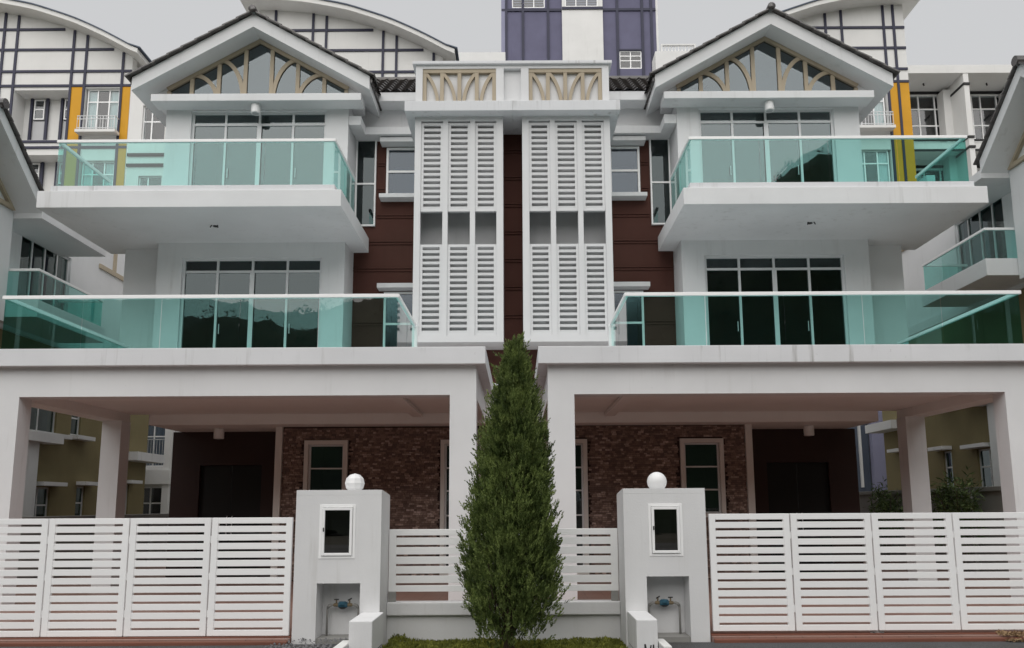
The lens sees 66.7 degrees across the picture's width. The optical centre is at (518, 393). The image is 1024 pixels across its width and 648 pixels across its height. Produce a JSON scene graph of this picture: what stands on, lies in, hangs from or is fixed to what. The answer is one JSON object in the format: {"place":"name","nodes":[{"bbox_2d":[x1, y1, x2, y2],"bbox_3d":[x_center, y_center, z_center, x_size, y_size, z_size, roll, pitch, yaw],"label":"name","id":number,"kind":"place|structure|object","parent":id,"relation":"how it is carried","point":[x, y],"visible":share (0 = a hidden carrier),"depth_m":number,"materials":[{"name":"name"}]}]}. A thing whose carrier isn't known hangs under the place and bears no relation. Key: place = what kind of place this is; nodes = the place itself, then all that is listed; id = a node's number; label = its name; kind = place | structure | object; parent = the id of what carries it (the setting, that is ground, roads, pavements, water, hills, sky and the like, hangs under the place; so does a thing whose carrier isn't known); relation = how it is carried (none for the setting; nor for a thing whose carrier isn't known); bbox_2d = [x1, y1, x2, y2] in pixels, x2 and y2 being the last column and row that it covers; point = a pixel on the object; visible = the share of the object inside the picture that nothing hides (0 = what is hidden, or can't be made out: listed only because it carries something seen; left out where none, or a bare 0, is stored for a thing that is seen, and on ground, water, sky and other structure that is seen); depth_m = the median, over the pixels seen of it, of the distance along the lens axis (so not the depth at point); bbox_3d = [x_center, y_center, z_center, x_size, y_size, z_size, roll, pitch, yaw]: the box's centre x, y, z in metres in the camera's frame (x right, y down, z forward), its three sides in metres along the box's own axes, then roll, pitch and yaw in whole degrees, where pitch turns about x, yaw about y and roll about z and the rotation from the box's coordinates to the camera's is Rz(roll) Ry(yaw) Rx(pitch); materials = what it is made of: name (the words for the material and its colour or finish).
{"place":"outdoors","nodes":[
{"label":"outdoors","id":0,"kind":"place"},
{"bbox_2d":[0,567,293,646],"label":"forecourt pavement","id":1,"kind":"structure","parent":0,"point":[206,640],"depth_m":9.58,"materials":[{"name":"tile"}]},
{"bbox_2d":[17,513,168,577],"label":"boundary wall","id":2,"kind":"structure","parent":1,"relation":"on","point":[94,516],"depth_m":17.66,"materials":[{"name":"concrete"}]},
{"bbox_2d":[0,517,293,636],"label":"folding gate","id":3,"kind":"structure","parent":1,"relation":"on","point":[126,589],"depth_m":9.02,"materials":[{"name":"white metal"}]},
{"bbox_2d":[0,5,513,604],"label":"semi detached house","id":4,"kind":"structure","parent":1,"relation":"on","point":[312,241],"depth_m":16.86,"materials":[{"name":"paint"}]},
{"bbox_2d":[196,465,261,576],"bbox_3d":[-6.261,2.758,16.863,1.350,2.375,0.102,0,-8,0],"label":"front door","id":5,"kind":"structure","parent":4,"relation":"in","point":[225,491],"depth_m":16.93,"materials":[{"name":"wood"}]},
{"bbox_2d":[178,258,321,347],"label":"window","id":6,"kind":"structure","parent":4,"relation":"in","point":[204,323],"depth_m":18.61,"materials":[{"name":"glass"}]},
{"bbox_2d":[189,112,326,184],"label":"window","id":7,"kind":"structure","parent":4,"relation":"in","point":[210,163],"depth_m":18.88,"materials":[{"name":"glass"}]},
{"bbox_2d":[308,445,342,489],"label":"window","id":8,"kind":"structure","parent":4,"relation":"in","point":[326,470],"depth_m":17.18,"materials":[{"name":"glass"}]},
{"bbox_2d":[355,141,376,226],"bbox_3d":[-3.606,-4.942,18.825,0.520,2.250,0.970,0,-8,0],"label":"corner window","id":9,"kind":"structure","parent":4,"relation":"in","point":[366,152],"depth_m":19.21,"materials":[{"name":"glass"}]},
{"bbox_2d":[383,292,412,346],"bbox_3d":[-2.748,-1.572,17.909,0.720,1.550,0.080,0,-8,0],"label":"window","id":10,"kind":"structure","parent":4,"relation":"in","point":[397,328],"depth_m":17.90,"materials":[{"name":"teal glass"}]},
{"bbox_2d":[386,148,414,192],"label":"window","id":11,"kind":"structure","parent":4,"relation":"in","point":[400,163],"depth_m":18.43,"materials":[{"name":"grey glass"}]},
{"bbox_2d":[444,444,479,565],"bbox_3d":[-1.147,2.404,16.502,0.760,2.600,1.250,0,-8,0],"label":"window","id":12,"kind":"structure","parent":4,"relation":"in","point":[446,526],"depth_m":16.06,"materials":[{"name":"metal"}]},
{"bbox_2d":[124,85,178,513],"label":"house","id":13,"kind":"structure","parent":0,"point":[144,164],"depth_m":28.45,"materials":[{"name":"white paint"}]},
{"bbox_2d":[139,177,161,185],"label":"window","id":14,"kind":"structure","parent":13,"relation":"in","point":[145,182],"depth_m":28.85,"materials":[{"name":"white metal"}]},
{"bbox_2d":[143,487,161,513],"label":"window","id":15,"kind":"structure","parent":13,"relation":"in","point":[152,495],"depth_m":27.65,"materials":[{"name":"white glass"}]},
{"bbox_2d":[142,106,164,138],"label":"window","id":16,"kind":"structure","parent":13,"relation":"in","point":[155,129],"depth_m":29.35,"materials":[{"name":"white metal"}]},
{"bbox_2d":[146,425,164,466],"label":"window","id":17,"kind":"structure","parent":13,"relation":"in","point":[156,435],"depth_m":27.27,"materials":[{"name":"white glass"}]},
{"bbox_2d":[265,638,346,647],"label":"gravel","id":18,"kind":"structure","parent":0,"point":[313,644],"depth_m":8.68,"materials":[{"name":"grey gravel"}]},
{"bbox_2d":[396,579,618,600],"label":"forecourt pavement","id":19,"kind":"structure","parent":0,"point":[443,596],"depth_m":13.05,"materials":[{"name":"tile"}]},
{"bbox_2d":[0,641,1023,647],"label":"road","id":20,"kind":"structure","parent":0,"point":[1003,644],"depth_m":8.61,"materials":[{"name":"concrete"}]},
{"bbox_2d":[334,640,348,647],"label":"kerb block","id":21,"kind":"structure","parent":20,"relation":"on","point":[343,644],"depth_m":8.16,"materials":[{"name":"white concrete"}]},
{"bbox_2d":[658,639,671,647],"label":"kerb block","id":22,"kind":"structure","parent":20,"relation":"on","point":[662,643],"depth_m":8.12,"materials":[{"name":"white concrete"}]},
{"bbox_2d":[994,629,1023,641],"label":"dry leaves","id":23,"kind":"object","parent":20,"relation":"on","point":[1005,633],"visible":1,"depth_m":8.77,"materials":[{"name":"brown plant"}]},
{"bbox_2d":[22,0,1023,64],"label":"sky","id":24,"kind":"structure","parent":0,"point":[937,32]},
{"bbox_2d":[501,0,658,75],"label":"purple tower","id":25,"kind":"structure","parent":0,"point":[622,35],"depth_m":48.68,"materials":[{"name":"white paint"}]},
{"bbox_2d":[512,0,544,7],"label":"window","id":26,"kind":"structure","parent":25,"relation":"in","point":[515,3],"depth_m":49.63,"materials":[{"name":"white metal"}]},
{"bbox_2d":[565,0,597,6],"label":"window","id":27,"kind":"structure","parent":25,"relation":"in","point":[575,1],"depth_m":48.95,"materials":[{"name":"white metal"}]},
{"bbox_2d":[619,51,641,68],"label":"window","id":28,"kind":"structure","parent":25,"relation":"in","point":[630,61],"depth_m":49.04,"materials":[{"name":"white metal"}]},
{"bbox_2d":[708,561,1023,642],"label":"forecourt pavement","id":29,"kind":"structure","parent":0,"point":[795,636],"depth_m":9.18,"materials":[{"name":"tile"}]},
{"bbox_2d":[512,2,1023,599],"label":"semi detached house","id":30,"kind":"structure","parent":29,"relation":"on","point":[714,236],"depth_m":16.86,"materials":[{"name":"paint"}]},
{"bbox_2d":[575,443,584,564],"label":"window","id":31,"kind":"structure","parent":30,"relation":"in","point":[578,446],"depth_m":16.99,"materials":[{"name":"metal"}]},
{"bbox_2d":[610,146,640,191],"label":"window","id":32,"kind":"structure","parent":30,"relation":"in","point":[625,161],"depth_m":18.43,"materials":[{"name":"grey glass"}]},
{"bbox_2d":[614,291,644,345],"bbox_3d":[2.532,-1.600,17.909,0.720,1.550,0.080,0,-8,0],"label":"window","id":33,"kind":"structure","parent":30,"relation":"in","point":[632,321],"depth_m":17.92,"materials":[{"name":"teal glass"}]},
{"bbox_2d":[649,139,671,224],"bbox_3d":[3.354,-4.978,18.825,0.520,2.250,0.970,0,-8,0],"label":"corner window","id":34,"kind":"structure","parent":30,"relation":"in","point":[659,151],"depth_m":19.23,"materials":[{"name":"glass"}]},
{"bbox_2d":[684,443,720,512],"bbox_3d":[3.770,1.824,16.582,0.760,1.480,1.250,0,-8,0],"label":"window","id":35,"kind":"structure","parent":30,"relation":"in","point":[701,465],"depth_m":17.07,"materials":[{"name":"glass"}]},
{"bbox_2d":[699,109,836,182],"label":"window","id":36,"kind":"structure","parent":30,"relation":"in","point":[722,161],"depth_m":18.90,"materials":[{"name":"glass"}]},
{"bbox_2d":[704,255,848,344],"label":"window","id":37,"kind":"structure","parent":30,"relation":"in","point":[731,320],"depth_m":18.61,"materials":[{"name":"glass"}]},
{"bbox_2d":[767,463,833,572],"bbox_3d":[6.089,2.694,16.863,1.350,2.375,0.102,0,-8,0],"label":"front door","id":38,"kind":"structure","parent":30,"relation":"in","point":[792,487],"depth_m":16.93,"materials":[{"name":"wood"}]},
{"bbox_2d":[708,512,1023,632],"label":"folding gate","id":39,"kind":"structure","parent":29,"relation":"on","point":[958,609],"depth_m":9.02,"materials":[{"name":"white metal"}]},
{"bbox_2d":[863,475,903,562],"bbox_3d":[9.458,3.215,19.942,1.183,2.233,1.157,0,-8,0],"label":"shrub","id":40,"kind":"object","parent":29,"relation":"on","point":[881,502],"visible":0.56,"depth_m":19.93,"materials":[{"name":"green plant"}]},
{"bbox_2d":[859,486,1008,571],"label":"boundary wall","id":41,"kind":"structure","parent":29,"relation":"on","point":[992,495],"depth_m":16.64,"materials":[{"name":"concrete"}]},
{"bbox_2d":[930,466,987,571],"bbox_3d":[9.302,2.678,16.413,1.228,2.290,1.251,8,-11,-44],"label":"shrub","id":42,"kind":"object","parent":29,"relation":"on","point":[968,506],"visible":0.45,"depth_m":16.32,"materials":[{"name":"green plant"}]},
{"label":"ground","id":43,"kind":"structure","parent":0,"visible":0},
{"bbox_2d":[0,0,151,190],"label":"curved roof block","id":44,"kind":"structure","parent":43,"relation":"on","point":[62,76],"depth_m":32.23,"materials":[{"name":"paint"}]},
{"bbox_2d":[32,163,40,178],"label":"window","id":45,"kind":"structure","parent":44,"relation":"in","point":[39,164],"depth_m":32.32,"materials":[{"name":"white metal"}]},
{"bbox_2d":[33,163,40,179],"bbox_3d":[-20.128,-9.116,32.376,0.500,0.950,0.030,0,-8,0],"label":"window back","id":46,"kind":"structure","parent":44,"relation":"in","point":[35,166],"depth_m":32.40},
{"bbox_2d":[33,100,45,119],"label":"window","id":47,"kind":"structure","parent":44,"relation":"in","point":[35,104],"depth_m":32.70,"materials":[{"name":"white metal"}]},
{"bbox_2d":[34,101,45,120],"bbox_3d":[-20.143,-11.917,32.780,0.500,0.950,0.030,0,-8,0],"label":"window back","id":48,"kind":"structure","parent":44,"relation":"in","point":[40,104],"depth_m":32.76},
{"bbox_2d":[58,163,61,183],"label":"window","id":49,"kind":"structure","parent":44,"relation":"in","point":[60,173],"depth_m":32.30,"materials":[{"name":"white metal"}]},
{"bbox_2d":[64,99,67,119],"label":"window","id":50,"kind":"structure","parent":44,"relation":"in","point":[66,100],"depth_m":32.70,"materials":[{"name":"white metal"}]},
{"bbox_2d":[74,90,119,135],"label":"window","id":51,"kind":"structure","parent":44,"relation":"in","point":[101,118],"depth_m":32.19,"materials":[{"name":"white metal"}]},
{"bbox_2d":[81,162,113,185],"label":"window","id":52,"kind":"structure","parent":44,"relation":"in","point":[89,177],"depth_m":31.83,"materials":[{"name":"clear glass"}]},
{"bbox_2d":[0,98,164,516],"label":"neighbour house","id":53,"kind":"structure","parent":43,"relation":"on","point":[42,253],"depth_m":20.14,"materials":[{"name":"paint"}]},
{"bbox_2d":[34,487,47,516],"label":"window","id":54,"kind":"structure","parent":53,"relation":"in","point":[37,497],"depth_m":20.00,"materials":[{"name":"metal"}]},
{"bbox_2d":[30,407,54,432],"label":"window","id":55,"kind":"structure","parent":53,"relation":"in","point":[38,420],"depth_m":20.38,"materials":[{"name":"glass"}]},
{"bbox_2d":[17,236,68,310],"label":"window","id":56,"kind":"structure","parent":53,"relation":"in","point":[32,255],"depth_m":20.98,"materials":[{"name":"glass"}]},
{"bbox_2d":[70,417,78,434],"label":"window","id":57,"kind":"structure","parent":53,"relation":"in","point":[77,422],"depth_m":21.44,"materials":[{"name":"metal"}]},
{"bbox_2d":[76,486,83,515],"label":"window","id":58,"kind":"structure","parent":53,"relation":"in","point":[81,496],"depth_m":21.60,"materials":[{"name":"metal"}]},
{"bbox_2d":[125,485,127,513],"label":"window","id":59,"kind":"structure","parent":53,"relation":"in","point":[127,485],"depth_m":24.07,"materials":[{"name":"metal"}]},
{"bbox_2d":[291,490,389,644],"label":"gate pillar","id":60,"kind":"structure","parent":43,"relation":"on","point":[341,545],"depth_m":9.06,"materials":[{"name":"paint"}]},
{"bbox_2d":[318,505,355,558],"bbox_3d":[-2.111,1.629,9.197,0.420,0.620,0.332,0,-8,0],"label":"meter window","id":61,"kind":"structure","parent":60,"relation":"in","point":[337,523],"depth_m":9.06,"materials":[{"name":"white metal"}]},
{"bbox_2d":[325,598,358,635],"bbox_3d":[-2.069,2.625,9.139,0.391,0.432,0.091,0,-8,0],"label":"water meter","id":62,"kind":"object","parent":60,"relation":"on","point":[342,604],"visible":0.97,"depth_m":9.15,"materials":[{"name":"plastic"}]},
{"bbox_2d":[345,474,364,489],"bbox_3d":[-1.966,1.099,9.361,0.229,0.266,0.232,0,-8,0],"label":"globe lamp","id":63,"kind":"object","parent":60,"relation":"on","point":[354,481],"visible":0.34,"depth_m":9.28,"materials":[{"name":"white glass"}]},
{"bbox_2d":[240,0,458,76],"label":"curved roof block","id":64,"kind":"structure","parent":43,"relation":"on","point":[378,44],"depth_m":32.34,"materials":[{"name":"paint"}]},
{"bbox_2d":[348,612,383,647],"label":"stub wall","id":65,"kind":"structure","parent":43,"relation":"on","point":[365,629],"depth_m":8.24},
{"bbox_2d":[458,52,505,60],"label":"roof wall","id":66,"kind":"structure","parent":43,"relation":"on","point":[481,56],"depth_m":40.95,"materials":[{"name":"white paint"}]},
{"bbox_2d":[386,600,620,642],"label":"wall","id":67,"kind":"structure","parent":43,"relation":"on","point":[437,620],"depth_m":9.40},
{"bbox_2d":[388,528,618,601],"bbox_3d":[-0.184,2.103,9.548,2.810,0.868,0.050,0,-8,0],"label":"slatted fence","id":68,"kind":"object","parent":67,"relation":"on","point":[612,559],"visible":0.51,"depth_m":9.54,"materials":[{"name":"white metal"}]},
{"bbox_2d":[380,633,627,647],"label":"ground cover","id":69,"kind":"object","parent":43,"relation":"on","point":[573,642],"visible":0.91,"depth_m":9.04,"materials":[{"name":"green plant"}]},
{"bbox_2d":[627,611,657,647],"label":"stub wall","id":70,"kind":"structure","parent":43,"relation":"on","point":[642,630],"depth_m":8.24,"materials":[{"name":"white concrete"}]},
{"bbox_2d":[617,488,710,646],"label":"gate pillar","id":71,"kind":"structure","parent":43,"relation":"on","point":[662,545],"depth_m":9.06,"materials":[{"name":"paint"}]},
{"bbox_2d":[647,472,666,487],"bbox_3d":[1.666,1.079,9.361,0.236,0.266,0.236,0,-8,0],"label":"globe lamp","id":72,"kind":"object","parent":71,"relation":"on","point":[656,480],"visible":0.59,"depth_m":9.28,"materials":[{"name":"white glass"}]},
{"bbox_2d":[648,596,681,633],"bbox_3d":[1.719,2.603,9.139,0.386,0.437,0.091,0,-8,0],"label":"water meter","id":73,"kind":"object","parent":71,"relation":"on","point":[664,602],"visible":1,"depth_m":9.15,"materials":[{"name":"plastic"}]},
{"bbox_2d":[648,504,683,555],"bbox_3d":[1.716,1.609,9.197,0.395,0.600,0.332,0,-8,0],"label":"meter window","id":74,"kind":"structure","parent":71,"relation":"in","point":[665,520],"depth_m":9.06,"materials":[{"name":"white metal"}]},
{"bbox_2d":[652,44,695,70],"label":"roof wall","id":75,"kind":"structure","parent":43,"relation":"on","point":[661,58],"depth_m":40.97,"materials":[{"name":"white paint"}]},
{"bbox_2d":[782,0,919,490],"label":"curved roof block","id":76,"kind":"structure","parent":43,"relation":"on","point":[874,29],"depth_m":32.27,"materials":[{"name":"paint"}]},
{"bbox_2d":[862,151,889,181],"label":"window","id":77,"kind":"structure","parent":76,"relation":"in","point":[875,164],"depth_m":31.88,"materials":[{"name":"glass"}]},
{"bbox_2d":[860,98,895,131],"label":"balcony","id":78,"kind":"structure","parent":76,"relation":"in","point":[875,121],"depth_m":31.67,"materials":[{"name":"white metal"}]},
{"bbox_2d":[847,411,887,491],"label":"lavender house","id":79,"kind":"structure","parent":43,"relation":"on","point":[876,455],"depth_m":29.10,"materials":[{"name":"purple paint"}]},
{"bbox_2d":[865,55,1023,490],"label":"neighbour house","id":80,"kind":"structure","parent":43,"relation":"on","point":[981,249],"depth_m":20.09,"materials":[{"name":"paint"}]},
{"bbox_2d":[945,451,952,484],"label":"window","id":81,"kind":"structure","parent":80,"relation":"in","point":[946,458],"depth_m":21.73,"materials":[{"name":"metal"}]},
{"bbox_2d":[956,198,1006,271],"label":"window","id":82,"kind":"structure","parent":80,"relation":"in","point":[988,244],"depth_m":21.10,"materials":[{"name":"glass"}]},
{"bbox_2d":[979,448,993,486],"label":"window","id":83,"kind":"structure","parent":80,"relation":"in","point":[989,460],"depth_m":20.10,"materials":[{"name":"glass"}]},
{"bbox_2d":[907,65,1012,180],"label":"block of flats","id":84,"kind":"structure","parent":43,"relation":"on","point":[954,99],"depth_m":32.90,"materials":[{"name":"white paint"}]},
{"bbox_2d":[910,95,939,134],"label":"window","id":85,"kind":"structure","parent":84,"relation":"in","point":[924,111],"depth_m":34.52,"materials":[{"name":"grey glass"}]},
{"bbox_2d":[916,169,943,180],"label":"window","id":86,"kind":"structure","parent":84,"relation":"in","point":[938,173],"depth_m":33.70,"materials":[{"name":"glass"}]},
{"bbox_2d":[970,94,998,141],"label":"window","id":87,"kind":"structure","parent":84,"relation":"in","point":[983,109],"depth_m":34.53,"materials":[{"name":"grey glass"}]},
{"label":"verge soil","id":88,"kind":"structure","parent":43,"relation":"on","visible":0},
{"bbox_2d":[454,331,574,647],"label":"conifer tree","id":89,"kind":"object","parent":88,"relation":"on","point":[509,561],"visible":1,"depth_m":8.37,"materials":[{"name":"green plant"}]}
]}

